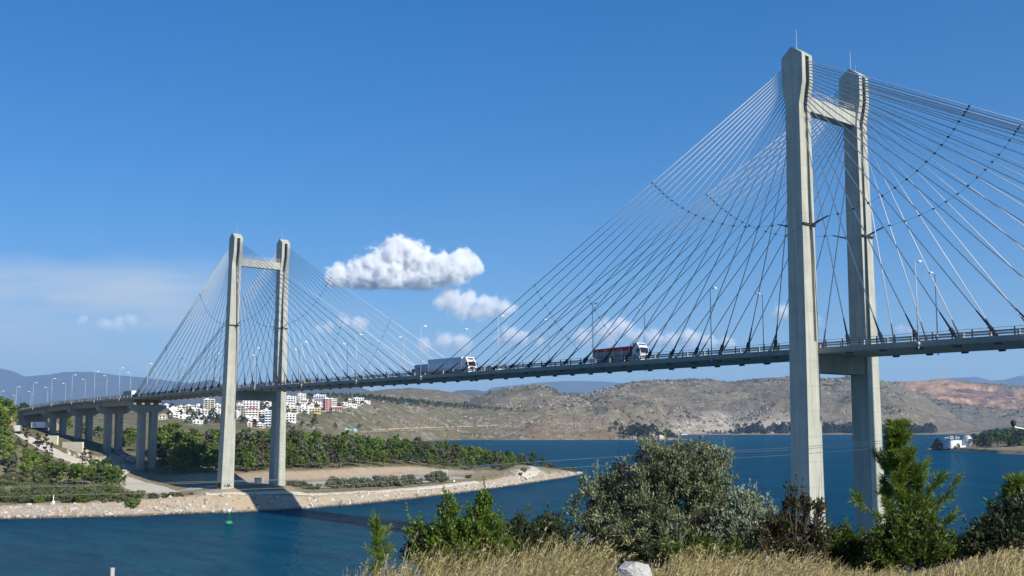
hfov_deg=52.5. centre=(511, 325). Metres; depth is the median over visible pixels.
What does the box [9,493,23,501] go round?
shrub
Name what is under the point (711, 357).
street lamp
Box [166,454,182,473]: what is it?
pine tree
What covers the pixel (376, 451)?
pine tree
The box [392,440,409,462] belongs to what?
pine tree
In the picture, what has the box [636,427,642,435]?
shore tree
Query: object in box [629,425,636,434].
shore tree
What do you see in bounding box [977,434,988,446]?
shore tree
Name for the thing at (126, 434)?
pine tree
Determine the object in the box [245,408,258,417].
house
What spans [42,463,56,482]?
pine tree
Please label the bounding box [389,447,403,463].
pine tree
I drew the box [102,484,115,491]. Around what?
shrub
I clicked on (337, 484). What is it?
roadside shrub
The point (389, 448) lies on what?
dry tree
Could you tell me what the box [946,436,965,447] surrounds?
pump hall
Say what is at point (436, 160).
sky
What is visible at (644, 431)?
shore tree
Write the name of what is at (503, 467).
bank shrub
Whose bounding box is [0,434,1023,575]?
water
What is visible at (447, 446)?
pine tree
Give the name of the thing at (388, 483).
roadside shrub
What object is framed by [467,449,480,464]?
pine tree
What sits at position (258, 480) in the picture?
sign board
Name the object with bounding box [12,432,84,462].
hill road
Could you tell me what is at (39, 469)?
pine tree
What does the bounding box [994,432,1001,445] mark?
pine tree
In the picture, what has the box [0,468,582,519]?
bank stones
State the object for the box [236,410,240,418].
house
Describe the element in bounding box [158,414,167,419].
house
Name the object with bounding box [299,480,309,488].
roadside shrub
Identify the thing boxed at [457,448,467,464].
pine tree
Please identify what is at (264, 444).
dry tree
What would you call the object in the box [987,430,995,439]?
pine tree
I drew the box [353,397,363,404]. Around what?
house
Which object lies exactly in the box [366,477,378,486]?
roadside shrub
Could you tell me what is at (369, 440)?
pine tree
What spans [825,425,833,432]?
shore tree
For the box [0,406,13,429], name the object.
pine tree
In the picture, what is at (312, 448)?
pine tree
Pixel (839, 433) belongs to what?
shore
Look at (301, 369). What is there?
street lamp
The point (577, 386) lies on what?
mountains
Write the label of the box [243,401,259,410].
house
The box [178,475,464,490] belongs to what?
paved road
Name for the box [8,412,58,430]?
approach embankment
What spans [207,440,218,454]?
grey green tree
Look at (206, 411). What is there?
house
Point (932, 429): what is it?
shore tree
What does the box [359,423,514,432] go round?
slope road
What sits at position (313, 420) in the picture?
pine tree
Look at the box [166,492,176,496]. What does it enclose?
bank shrub
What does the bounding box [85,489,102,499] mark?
shrub
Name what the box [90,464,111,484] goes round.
pine tree
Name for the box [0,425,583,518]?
peninsula ground
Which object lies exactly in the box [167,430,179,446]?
pine tree
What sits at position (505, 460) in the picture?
pine tree
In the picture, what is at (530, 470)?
power line
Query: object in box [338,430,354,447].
pine tree
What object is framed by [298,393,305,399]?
house
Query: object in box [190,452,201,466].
pine tree
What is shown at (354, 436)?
pine tree
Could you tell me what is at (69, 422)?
pine tree
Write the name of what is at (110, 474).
pine tree
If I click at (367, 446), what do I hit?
pine tree
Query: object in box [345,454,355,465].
grey green tree
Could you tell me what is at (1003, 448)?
headland ground
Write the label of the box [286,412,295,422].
house
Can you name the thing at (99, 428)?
pine tree
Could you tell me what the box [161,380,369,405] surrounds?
hill
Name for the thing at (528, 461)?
bank shrub
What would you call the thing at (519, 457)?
pine tree
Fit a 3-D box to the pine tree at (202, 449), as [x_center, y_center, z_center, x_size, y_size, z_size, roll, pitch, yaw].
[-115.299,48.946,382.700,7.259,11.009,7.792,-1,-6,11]
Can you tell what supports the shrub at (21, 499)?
on the peninsula ground at (161, 476)
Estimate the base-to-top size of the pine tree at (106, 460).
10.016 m
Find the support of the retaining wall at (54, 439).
on the peninsula ground at (161, 476)
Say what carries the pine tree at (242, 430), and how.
on the peninsula ground at (161, 476)
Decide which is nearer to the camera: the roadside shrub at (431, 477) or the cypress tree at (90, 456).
the cypress tree at (90, 456)
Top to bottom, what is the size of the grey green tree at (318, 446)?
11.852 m
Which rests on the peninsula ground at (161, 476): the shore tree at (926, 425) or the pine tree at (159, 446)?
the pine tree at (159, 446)
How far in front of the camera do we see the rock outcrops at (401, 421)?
2071.97 m
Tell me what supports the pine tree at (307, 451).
on the peninsula ground at (161, 476)
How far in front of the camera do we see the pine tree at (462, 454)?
472.19 m
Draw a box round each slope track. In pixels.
[299,404,361,412]
[514,415,542,428]
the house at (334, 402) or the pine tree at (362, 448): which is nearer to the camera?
the pine tree at (362, 448)
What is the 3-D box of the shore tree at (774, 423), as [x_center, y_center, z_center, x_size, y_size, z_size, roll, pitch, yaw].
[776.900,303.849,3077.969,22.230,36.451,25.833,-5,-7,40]
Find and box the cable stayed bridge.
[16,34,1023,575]
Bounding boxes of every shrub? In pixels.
[0,474,11,480]
[0,478,9,487]
[0,492,14,501]
[3,473,14,477]
[3,495,13,502]
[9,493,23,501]
[10,482,24,490]
[15,474,25,481]
[17,494,28,502]
[24,491,35,496]
[32,496,45,502]
[35,479,49,484]
[37,493,52,500]
[41,490,56,500]
[52,481,62,488]
[56,493,64,499]
[60,483,74,488]
[60,487,73,493]
[61,494,75,502]
[74,492,91,502]
[82,485,96,490]
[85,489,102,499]
[98,497,106,501]
[101,492,110,497]
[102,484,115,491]
[106,486,118,493]
[113,493,124,501]
[120,490,135,498]
[125,497,140,506]
[135,489,145,497]
[148,492,158,498]
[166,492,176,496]
[286,480,292,485]
[291,480,300,486]
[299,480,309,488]
[323,480,334,486]
[327,476,338,481]
[330,478,342,488]
[339,478,349,487]
[347,478,355,486]
[353,477,364,487]
[359,477,371,486]
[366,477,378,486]
[374,476,386,486]
[382,475,395,486]
[386,474,401,485]
[396,476,407,486]
[400,474,414,484]
[416,477,422,483]
[424,473,436,481]
[430,470,445,481]
[437,473,449,481]
[498,465,506,469]
[523,458,535,464]
[560,425,741,573]
[707,479,779,574]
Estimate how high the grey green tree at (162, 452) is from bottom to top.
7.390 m
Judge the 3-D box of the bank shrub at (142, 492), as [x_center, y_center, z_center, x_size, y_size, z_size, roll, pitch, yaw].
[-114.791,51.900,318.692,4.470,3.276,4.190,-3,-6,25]
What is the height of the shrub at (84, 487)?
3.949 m
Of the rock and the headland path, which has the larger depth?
the headland path
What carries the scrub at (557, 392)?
on the limestone hill at (507, 398)
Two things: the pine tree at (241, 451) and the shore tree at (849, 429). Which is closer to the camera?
the pine tree at (241, 451)
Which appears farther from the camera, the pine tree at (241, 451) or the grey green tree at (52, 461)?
the pine tree at (241, 451)
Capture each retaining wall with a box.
[41,436,58,444]
[62,442,83,453]
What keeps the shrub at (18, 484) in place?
on the peninsula ground at (161, 476)
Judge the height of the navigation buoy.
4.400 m
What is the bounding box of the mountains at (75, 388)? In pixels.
[0,369,190,409]
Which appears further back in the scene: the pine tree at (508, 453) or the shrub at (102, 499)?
the pine tree at (508, 453)
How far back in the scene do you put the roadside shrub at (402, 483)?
385.41 m
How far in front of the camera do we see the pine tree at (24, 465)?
353.12 m
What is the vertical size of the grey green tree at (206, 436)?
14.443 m
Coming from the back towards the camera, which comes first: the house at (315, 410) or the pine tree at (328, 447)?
the house at (315, 410)
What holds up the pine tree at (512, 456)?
on the peninsula ground at (161, 476)
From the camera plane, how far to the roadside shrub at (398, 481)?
382.56 m
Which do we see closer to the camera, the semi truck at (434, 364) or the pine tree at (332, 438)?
the semi truck at (434, 364)
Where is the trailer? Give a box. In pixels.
[31,422,48,429]
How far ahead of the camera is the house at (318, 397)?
1692.43 m
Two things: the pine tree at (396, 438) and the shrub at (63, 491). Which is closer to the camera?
the shrub at (63, 491)
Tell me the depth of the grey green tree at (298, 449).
398.59 m
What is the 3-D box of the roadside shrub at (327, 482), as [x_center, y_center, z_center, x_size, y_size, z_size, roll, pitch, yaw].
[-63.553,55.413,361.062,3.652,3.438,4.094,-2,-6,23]
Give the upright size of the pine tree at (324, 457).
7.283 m
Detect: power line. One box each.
[0,427,1008,486]
[0,428,1012,496]
[7,428,1009,487]
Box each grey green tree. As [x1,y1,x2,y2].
[5,454,21,473]
[46,460,63,481]
[122,436,127,449]
[157,448,166,462]
[196,428,215,452]
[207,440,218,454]
[235,440,248,462]
[235,444,246,459]
[236,429,256,451]
[248,450,266,470]
[254,431,269,445]
[286,426,303,440]
[293,445,309,466]
[299,439,311,454]
[305,450,322,467]
[313,439,329,466]
[334,453,345,466]
[345,438,359,452]
[345,443,361,459]
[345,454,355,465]
[432,446,446,460]
[438,449,451,464]
[492,454,503,467]
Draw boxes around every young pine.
[363,508,396,575]
[847,416,965,571]
[981,470,1023,515]
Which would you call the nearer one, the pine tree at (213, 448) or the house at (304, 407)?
the pine tree at (213, 448)
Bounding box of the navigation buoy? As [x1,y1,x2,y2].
[225,509,232,523]
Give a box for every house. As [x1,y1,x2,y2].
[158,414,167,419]
[169,407,185,412]
[170,411,179,417]
[179,414,193,418]
[188,407,201,413]
[192,419,202,423]
[200,409,210,413]
[204,398,214,409]
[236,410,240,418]
[237,404,243,416]
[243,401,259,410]
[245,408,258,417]
[247,421,252,426]
[250,417,262,422]
[256,422,265,427]
[265,409,271,426]
[286,395,296,403]
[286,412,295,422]
[290,405,298,413]
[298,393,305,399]
[301,405,309,413]
[309,407,320,414]
[314,394,325,402]
[323,397,331,411]
[332,398,336,405]
[332,406,341,411]
[348,403,356,407]
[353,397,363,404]
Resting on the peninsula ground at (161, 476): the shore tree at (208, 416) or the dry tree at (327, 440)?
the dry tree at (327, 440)
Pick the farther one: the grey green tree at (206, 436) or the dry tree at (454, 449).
the dry tree at (454, 449)
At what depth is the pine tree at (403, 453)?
437.75 m
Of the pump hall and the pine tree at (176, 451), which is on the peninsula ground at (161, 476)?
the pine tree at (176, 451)
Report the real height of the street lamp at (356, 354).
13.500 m
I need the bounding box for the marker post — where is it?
[109,567,114,575]
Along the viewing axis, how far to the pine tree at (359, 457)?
412.39 m
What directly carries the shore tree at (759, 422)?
on the shore
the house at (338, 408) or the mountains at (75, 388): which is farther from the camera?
the mountains at (75, 388)
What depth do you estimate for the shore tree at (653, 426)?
2044.70 m
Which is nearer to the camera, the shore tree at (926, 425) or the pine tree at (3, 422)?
the pine tree at (3, 422)
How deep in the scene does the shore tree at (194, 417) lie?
1157.66 m
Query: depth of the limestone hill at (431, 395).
3422.43 m
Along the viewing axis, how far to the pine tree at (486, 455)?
486.20 m
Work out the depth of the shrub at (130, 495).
314.50 m
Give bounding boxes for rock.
[617,561,651,575]
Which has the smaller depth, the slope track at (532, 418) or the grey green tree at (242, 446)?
the grey green tree at (242, 446)
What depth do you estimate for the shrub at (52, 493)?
312.72 m
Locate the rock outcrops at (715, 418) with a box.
[578,378,917,431]
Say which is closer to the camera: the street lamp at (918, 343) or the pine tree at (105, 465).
the street lamp at (918, 343)
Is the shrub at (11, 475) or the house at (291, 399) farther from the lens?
the house at (291, 399)
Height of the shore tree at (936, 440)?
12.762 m
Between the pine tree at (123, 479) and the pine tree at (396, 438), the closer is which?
the pine tree at (123, 479)
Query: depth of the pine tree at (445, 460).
452.70 m
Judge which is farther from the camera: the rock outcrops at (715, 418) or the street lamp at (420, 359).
the rock outcrops at (715, 418)
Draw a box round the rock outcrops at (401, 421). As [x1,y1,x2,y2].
[294,397,540,439]
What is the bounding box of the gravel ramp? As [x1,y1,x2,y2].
[120,475,179,493]
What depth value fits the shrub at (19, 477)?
346.33 m
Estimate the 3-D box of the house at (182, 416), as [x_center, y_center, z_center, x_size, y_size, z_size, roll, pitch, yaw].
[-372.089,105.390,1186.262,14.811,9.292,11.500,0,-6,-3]
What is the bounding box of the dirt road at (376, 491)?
[210,481,479,495]
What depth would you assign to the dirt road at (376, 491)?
352.93 m
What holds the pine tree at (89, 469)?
on the peninsula ground at (161, 476)
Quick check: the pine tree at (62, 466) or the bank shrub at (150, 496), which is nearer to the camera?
the bank shrub at (150, 496)
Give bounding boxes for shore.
[687,432,979,434]
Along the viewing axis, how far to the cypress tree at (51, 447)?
385.58 m
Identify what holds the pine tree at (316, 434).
on the peninsula ground at (161, 476)
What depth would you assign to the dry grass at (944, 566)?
12.52 m
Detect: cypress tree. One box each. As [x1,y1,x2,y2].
[22,421,31,448]
[33,433,40,453]
[42,433,49,453]
[48,442,54,462]
[80,447,86,467]
[86,452,92,466]
[491,451,495,469]
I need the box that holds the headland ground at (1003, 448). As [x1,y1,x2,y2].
[927,441,1023,454]
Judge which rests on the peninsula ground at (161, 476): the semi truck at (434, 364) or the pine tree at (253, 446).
the pine tree at (253, 446)
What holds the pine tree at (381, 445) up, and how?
on the peninsula ground at (161, 476)
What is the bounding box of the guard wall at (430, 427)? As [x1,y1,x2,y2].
[374,425,493,429]
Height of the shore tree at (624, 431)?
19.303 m
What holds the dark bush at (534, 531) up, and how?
on the dry grass at (944, 566)
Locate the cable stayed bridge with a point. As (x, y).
(810, 358)
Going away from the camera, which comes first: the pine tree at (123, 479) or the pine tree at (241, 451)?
the pine tree at (123, 479)
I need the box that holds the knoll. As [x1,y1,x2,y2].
[497,414,687,439]
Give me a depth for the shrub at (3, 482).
338.38 m
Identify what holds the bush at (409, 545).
on the dry grass at (944, 566)
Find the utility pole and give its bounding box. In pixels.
[1010,420,1023,428]
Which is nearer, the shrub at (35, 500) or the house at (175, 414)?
the shrub at (35, 500)
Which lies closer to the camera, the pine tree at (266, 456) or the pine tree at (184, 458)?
the pine tree at (184, 458)
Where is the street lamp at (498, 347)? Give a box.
[497,315,503,374]
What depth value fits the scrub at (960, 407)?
4015.62 m
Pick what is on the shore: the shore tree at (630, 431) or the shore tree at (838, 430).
the shore tree at (838, 430)
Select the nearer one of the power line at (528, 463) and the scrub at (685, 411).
the power line at (528, 463)
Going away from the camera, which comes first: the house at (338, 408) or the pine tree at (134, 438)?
the pine tree at (134, 438)
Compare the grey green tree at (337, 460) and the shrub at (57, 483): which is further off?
the grey green tree at (337, 460)
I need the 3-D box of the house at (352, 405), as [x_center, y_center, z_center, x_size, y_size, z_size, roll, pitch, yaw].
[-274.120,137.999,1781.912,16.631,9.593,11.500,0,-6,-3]
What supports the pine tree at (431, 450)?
on the peninsula ground at (161, 476)
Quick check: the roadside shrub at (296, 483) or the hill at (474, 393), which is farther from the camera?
the hill at (474, 393)
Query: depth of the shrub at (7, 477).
344.46 m
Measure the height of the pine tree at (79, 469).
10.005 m
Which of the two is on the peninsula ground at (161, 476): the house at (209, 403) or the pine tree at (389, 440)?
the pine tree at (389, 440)
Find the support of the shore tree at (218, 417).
on the town hillside
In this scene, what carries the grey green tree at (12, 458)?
on the peninsula ground at (161, 476)
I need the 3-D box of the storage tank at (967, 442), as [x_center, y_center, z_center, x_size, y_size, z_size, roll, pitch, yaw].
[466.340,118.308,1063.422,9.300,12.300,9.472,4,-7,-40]
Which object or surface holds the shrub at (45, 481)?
on the peninsula ground at (161, 476)
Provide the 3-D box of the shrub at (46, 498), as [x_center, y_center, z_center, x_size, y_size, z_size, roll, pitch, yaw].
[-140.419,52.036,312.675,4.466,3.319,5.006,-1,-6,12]
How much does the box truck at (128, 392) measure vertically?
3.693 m
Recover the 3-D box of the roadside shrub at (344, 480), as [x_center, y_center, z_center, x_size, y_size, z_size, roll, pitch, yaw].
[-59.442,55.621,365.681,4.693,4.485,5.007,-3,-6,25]
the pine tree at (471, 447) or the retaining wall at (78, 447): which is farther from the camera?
the pine tree at (471, 447)
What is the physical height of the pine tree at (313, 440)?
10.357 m
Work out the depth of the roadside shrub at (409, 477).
391.65 m
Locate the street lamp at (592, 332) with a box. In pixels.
[592,303,598,368]
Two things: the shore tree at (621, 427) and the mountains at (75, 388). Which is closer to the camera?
the shore tree at (621, 427)
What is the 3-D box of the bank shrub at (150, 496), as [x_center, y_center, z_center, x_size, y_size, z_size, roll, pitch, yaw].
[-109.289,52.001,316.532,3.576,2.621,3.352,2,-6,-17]
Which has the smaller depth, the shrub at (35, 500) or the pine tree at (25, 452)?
the shrub at (35, 500)
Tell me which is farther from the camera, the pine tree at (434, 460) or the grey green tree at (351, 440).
the pine tree at (434, 460)
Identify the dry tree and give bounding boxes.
[256,442,269,466]
[324,438,333,454]
[326,449,334,463]
[376,442,391,461]
[409,441,422,458]
[423,442,431,462]
[449,447,463,466]
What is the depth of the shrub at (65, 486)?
337.04 m
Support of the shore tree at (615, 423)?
on the knoll
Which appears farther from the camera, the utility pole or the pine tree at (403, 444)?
the pine tree at (403, 444)
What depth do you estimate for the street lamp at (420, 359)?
252.81 m
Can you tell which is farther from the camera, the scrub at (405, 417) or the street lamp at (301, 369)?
the scrub at (405, 417)
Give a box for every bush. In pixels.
[398,530,512,572]
[401,476,518,575]
[493,502,578,575]
[566,525,663,575]
[656,522,790,573]
[744,473,836,574]
[810,515,882,575]
[855,499,971,575]
[938,527,973,564]
[956,485,1023,558]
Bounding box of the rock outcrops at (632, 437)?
[520,418,669,439]
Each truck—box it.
[13,425,21,433]
[122,391,136,397]
[412,364,430,374]
[428,357,477,373]
[592,343,649,362]
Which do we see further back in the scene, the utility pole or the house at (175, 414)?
the house at (175, 414)
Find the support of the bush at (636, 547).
on the dry grass at (944, 566)
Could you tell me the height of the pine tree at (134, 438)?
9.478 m
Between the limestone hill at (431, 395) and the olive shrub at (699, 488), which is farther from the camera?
the limestone hill at (431, 395)
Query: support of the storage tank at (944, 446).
on the headland ground at (1003, 448)
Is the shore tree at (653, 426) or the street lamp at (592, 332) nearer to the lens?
the street lamp at (592, 332)
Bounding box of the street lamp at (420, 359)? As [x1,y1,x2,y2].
[420,325,426,379]
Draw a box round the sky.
[0,0,1023,391]
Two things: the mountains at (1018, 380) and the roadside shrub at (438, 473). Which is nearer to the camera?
the roadside shrub at (438, 473)
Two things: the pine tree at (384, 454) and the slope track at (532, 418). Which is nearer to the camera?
the pine tree at (384, 454)
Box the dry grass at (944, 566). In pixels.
[903,560,1021,575]
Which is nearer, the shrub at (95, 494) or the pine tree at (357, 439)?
the shrub at (95, 494)
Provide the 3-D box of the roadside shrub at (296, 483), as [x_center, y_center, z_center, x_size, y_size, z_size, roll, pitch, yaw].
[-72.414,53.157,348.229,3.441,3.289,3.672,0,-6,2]
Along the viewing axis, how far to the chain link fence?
439.77 m
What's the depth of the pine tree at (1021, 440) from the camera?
973.13 m
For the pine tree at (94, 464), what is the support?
on the peninsula ground at (161, 476)
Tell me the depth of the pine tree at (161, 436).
436.13 m
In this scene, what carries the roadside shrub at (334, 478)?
on the peninsula ground at (161, 476)
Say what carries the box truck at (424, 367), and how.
on the cable stayed bridge
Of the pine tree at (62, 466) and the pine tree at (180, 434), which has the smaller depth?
the pine tree at (62, 466)
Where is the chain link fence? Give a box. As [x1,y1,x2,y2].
[407,469,472,474]
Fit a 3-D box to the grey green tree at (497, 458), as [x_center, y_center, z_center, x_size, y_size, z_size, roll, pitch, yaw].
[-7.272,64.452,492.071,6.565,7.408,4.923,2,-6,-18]
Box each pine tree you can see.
[0,398,18,429]
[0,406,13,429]
[0,417,14,438]
[0,430,14,452]
[0,446,15,467]
[16,458,33,473]
[17,402,29,408]
[20,448,29,461]
[26,453,43,473]
[30,465,47,480]
[39,453,53,468]
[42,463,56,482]
[55,461,73,483]
[66,417,73,428]
[68,466,81,484]
[71,463,90,484]
[83,466,94,483]
[85,459,102,476]
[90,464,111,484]
[93,426,103,440]
[97,458,112,473]
[100,463,119,481]
[102,466,120,485]
[113,470,126,488]
[123,430,131,447]
[128,433,136,451]
[129,426,136,446]
[156,442,167,454]
[157,424,171,449]
[159,455,167,470]
[164,447,183,469]
[165,423,182,446]
[165,430,187,449]
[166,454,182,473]
[167,421,179,430]
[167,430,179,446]
[179,441,195,464]
[179,451,195,473]
[180,433,196,448]
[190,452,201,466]
[191,443,210,469]
[193,432,205,444]
[201,443,218,457]
[205,429,219,450]
[205,456,217,472]
[210,449,218,470]
[235,448,247,469]
[236,428,250,447]
[236,456,243,470]
[242,451,256,470]
[245,441,264,458]
[256,438,266,455]
[260,453,269,467]
[285,444,290,466]
[286,447,298,468]
[288,436,300,446]
[295,443,308,464]
[299,447,312,467]
[299,453,310,464]
[302,432,313,448]
[306,438,317,454]
[308,431,320,457]
[308,442,320,456]
[311,417,318,427]
[316,452,328,464]
[324,441,334,460]
[328,436,338,450]
[334,443,349,460]
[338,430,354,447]
[339,443,350,459]
[352,433,363,453]
[353,436,363,459]
[354,444,368,458]
[354,454,364,463]
[361,449,373,464]
[363,436,377,449]
[363,443,373,459]
[369,439,388,462]
[373,449,382,460]
[379,451,388,463]
[386,438,395,455]
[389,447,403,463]
[392,434,400,444]
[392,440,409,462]
[401,442,413,456]
[401,451,409,462]
[413,444,425,464]
[424,447,438,458]
[425,454,434,465]
[432,456,438,464]
[436,440,447,457]
[441,458,449,466]
[444,443,453,457]
[454,458,462,465]
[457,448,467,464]
[459,452,468,463]
[465,455,475,468]
[466,445,476,464]
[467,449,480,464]
[476,451,487,460]
[477,458,484,468]
[482,451,493,463]
[501,455,508,463]
[504,450,514,462]
[509,454,517,465]
[515,453,522,462]
[528,451,539,465]
[972,434,980,445]
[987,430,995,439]
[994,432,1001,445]
[1001,431,1013,445]
[1018,436,1023,442]
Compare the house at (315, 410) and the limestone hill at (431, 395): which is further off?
the limestone hill at (431, 395)
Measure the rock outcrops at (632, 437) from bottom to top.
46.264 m
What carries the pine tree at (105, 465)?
on the peninsula ground at (161, 476)
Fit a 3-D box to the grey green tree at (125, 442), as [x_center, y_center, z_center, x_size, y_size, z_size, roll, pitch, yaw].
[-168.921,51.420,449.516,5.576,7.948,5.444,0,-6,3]
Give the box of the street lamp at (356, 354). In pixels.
[355,334,362,381]
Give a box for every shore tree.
[166,410,173,417]
[186,408,194,414]
[190,412,198,419]
[200,415,207,423]
[205,413,213,420]
[214,413,220,422]
[239,416,247,422]
[612,421,618,428]
[617,425,625,433]
[622,429,629,437]
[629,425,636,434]
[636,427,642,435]
[641,426,651,436]
[645,426,653,436]
[650,423,658,431]
[733,423,741,433]
[747,422,756,433]
[757,420,762,431]
[765,425,771,433]
[771,422,777,431]
[780,422,789,432]
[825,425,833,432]
[833,425,840,432]
[845,422,851,432]
[923,423,930,432]
[929,423,935,432]
[931,438,941,449]
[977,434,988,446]
[980,435,991,446]
[1007,433,1020,445]
[1012,430,1023,443]
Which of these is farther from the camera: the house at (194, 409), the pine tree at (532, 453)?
the house at (194, 409)
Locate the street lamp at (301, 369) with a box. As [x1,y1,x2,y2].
[301,341,307,387]
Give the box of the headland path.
[518,466,540,478]
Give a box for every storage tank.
[942,437,948,448]
[962,435,971,446]
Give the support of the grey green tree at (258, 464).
on the peninsula ground at (161, 476)
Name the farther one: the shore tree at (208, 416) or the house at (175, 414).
the house at (175, 414)
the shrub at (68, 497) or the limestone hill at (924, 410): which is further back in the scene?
the limestone hill at (924, 410)
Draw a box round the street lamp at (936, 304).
[928,272,938,354]
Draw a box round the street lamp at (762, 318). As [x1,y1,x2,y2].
[756,293,764,364]
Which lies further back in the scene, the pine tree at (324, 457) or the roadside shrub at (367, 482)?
the pine tree at (324, 457)
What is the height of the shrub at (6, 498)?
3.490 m
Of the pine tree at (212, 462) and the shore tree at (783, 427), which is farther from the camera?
the shore tree at (783, 427)
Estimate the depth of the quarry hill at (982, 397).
4341.56 m
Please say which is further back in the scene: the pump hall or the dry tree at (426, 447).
the pump hall
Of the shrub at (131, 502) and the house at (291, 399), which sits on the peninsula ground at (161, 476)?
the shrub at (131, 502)
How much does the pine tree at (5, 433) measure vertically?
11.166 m
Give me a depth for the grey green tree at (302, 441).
423.42 m
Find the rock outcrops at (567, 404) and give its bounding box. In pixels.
[468,384,592,416]
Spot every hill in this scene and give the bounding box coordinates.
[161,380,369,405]
[344,388,473,405]
[453,390,584,396]
[462,384,594,415]
[578,376,999,434]
[890,379,1023,430]
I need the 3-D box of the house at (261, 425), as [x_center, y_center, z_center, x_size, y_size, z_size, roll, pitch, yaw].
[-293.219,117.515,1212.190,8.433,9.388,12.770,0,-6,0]
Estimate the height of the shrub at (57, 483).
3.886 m
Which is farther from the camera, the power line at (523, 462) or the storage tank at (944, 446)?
the storage tank at (944, 446)
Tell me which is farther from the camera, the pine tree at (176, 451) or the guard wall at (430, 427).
the guard wall at (430, 427)
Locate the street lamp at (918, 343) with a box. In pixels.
[915,260,921,348]
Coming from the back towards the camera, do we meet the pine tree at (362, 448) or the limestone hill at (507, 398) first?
the limestone hill at (507, 398)
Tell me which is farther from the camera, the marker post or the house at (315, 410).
the house at (315, 410)
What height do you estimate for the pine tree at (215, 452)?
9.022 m
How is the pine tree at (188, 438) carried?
on the peninsula ground at (161, 476)
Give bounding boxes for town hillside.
[57,396,539,443]
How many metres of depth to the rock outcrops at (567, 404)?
2771.72 m
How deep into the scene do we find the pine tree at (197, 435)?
421.11 m
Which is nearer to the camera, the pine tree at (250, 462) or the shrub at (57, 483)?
the shrub at (57, 483)
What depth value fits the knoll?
2032.32 m
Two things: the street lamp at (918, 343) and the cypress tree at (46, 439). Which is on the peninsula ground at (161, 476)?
the cypress tree at (46, 439)
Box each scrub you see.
[286,397,543,439]
[462,384,591,414]
[502,414,661,439]
[580,375,903,428]
[889,381,1023,417]
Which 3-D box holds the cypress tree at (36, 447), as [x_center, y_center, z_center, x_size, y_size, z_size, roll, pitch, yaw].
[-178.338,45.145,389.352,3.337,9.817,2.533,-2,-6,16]
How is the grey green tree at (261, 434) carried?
on the peninsula ground at (161, 476)
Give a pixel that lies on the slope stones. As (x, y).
(131, 458)
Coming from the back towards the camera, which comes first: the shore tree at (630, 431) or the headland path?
the shore tree at (630, 431)
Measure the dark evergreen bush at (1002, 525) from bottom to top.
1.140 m
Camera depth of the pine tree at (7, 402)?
423.34 m
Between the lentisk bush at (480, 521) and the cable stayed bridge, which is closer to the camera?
the lentisk bush at (480, 521)
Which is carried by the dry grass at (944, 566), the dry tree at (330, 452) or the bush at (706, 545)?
the bush at (706, 545)
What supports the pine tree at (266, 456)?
on the peninsula ground at (161, 476)
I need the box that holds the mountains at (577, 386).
[485,381,622,392]
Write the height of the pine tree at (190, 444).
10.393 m
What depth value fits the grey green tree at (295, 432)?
443.16 m
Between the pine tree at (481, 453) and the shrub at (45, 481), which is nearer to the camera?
the shrub at (45, 481)
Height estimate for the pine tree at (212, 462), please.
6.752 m
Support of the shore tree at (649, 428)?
on the knoll
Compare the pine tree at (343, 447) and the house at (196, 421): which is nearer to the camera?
the pine tree at (343, 447)
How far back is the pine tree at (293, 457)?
391.34 m
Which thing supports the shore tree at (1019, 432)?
on the headland ground at (1003, 448)
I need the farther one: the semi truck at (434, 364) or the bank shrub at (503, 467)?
the bank shrub at (503, 467)
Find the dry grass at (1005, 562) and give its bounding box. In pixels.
[342,522,1023,575]
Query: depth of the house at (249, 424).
1194.44 m
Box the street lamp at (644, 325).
[638,307,645,371]
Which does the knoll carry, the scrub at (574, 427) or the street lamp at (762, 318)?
the scrub at (574, 427)
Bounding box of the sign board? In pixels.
[254,478,263,482]
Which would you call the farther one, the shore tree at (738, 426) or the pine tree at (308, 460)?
the shore tree at (738, 426)
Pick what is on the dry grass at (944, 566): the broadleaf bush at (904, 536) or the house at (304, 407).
the broadleaf bush at (904, 536)
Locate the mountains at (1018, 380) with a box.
[925,375,1023,385]
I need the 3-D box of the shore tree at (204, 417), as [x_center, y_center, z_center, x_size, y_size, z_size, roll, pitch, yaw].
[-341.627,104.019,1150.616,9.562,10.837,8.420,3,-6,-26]
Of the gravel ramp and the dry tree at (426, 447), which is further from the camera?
the dry tree at (426, 447)
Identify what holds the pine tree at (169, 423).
on the peninsula ground at (161, 476)
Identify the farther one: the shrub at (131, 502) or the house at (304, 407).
the house at (304, 407)
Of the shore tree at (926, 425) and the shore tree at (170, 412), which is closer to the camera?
the shore tree at (170, 412)
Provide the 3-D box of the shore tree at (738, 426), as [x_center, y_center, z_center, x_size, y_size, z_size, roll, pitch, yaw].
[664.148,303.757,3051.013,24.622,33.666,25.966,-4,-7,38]
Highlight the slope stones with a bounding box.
[67,449,135,474]
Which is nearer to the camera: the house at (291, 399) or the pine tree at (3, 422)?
the pine tree at (3, 422)
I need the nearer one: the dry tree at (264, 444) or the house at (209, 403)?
the dry tree at (264, 444)
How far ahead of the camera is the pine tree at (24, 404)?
559.92 m
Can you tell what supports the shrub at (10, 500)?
on the peninsula ground at (161, 476)
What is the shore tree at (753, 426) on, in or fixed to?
on the shore
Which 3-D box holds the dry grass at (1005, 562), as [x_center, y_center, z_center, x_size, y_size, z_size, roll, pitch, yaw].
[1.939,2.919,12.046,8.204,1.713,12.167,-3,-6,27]
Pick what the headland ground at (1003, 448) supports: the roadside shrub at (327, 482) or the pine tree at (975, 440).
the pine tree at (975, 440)
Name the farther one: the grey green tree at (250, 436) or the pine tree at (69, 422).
the pine tree at (69, 422)
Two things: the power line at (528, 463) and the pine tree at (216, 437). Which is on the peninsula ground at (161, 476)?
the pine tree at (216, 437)
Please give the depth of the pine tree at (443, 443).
487.04 m
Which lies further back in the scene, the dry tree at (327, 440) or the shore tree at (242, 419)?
the shore tree at (242, 419)
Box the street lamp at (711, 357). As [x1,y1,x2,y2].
[710,287,716,361]

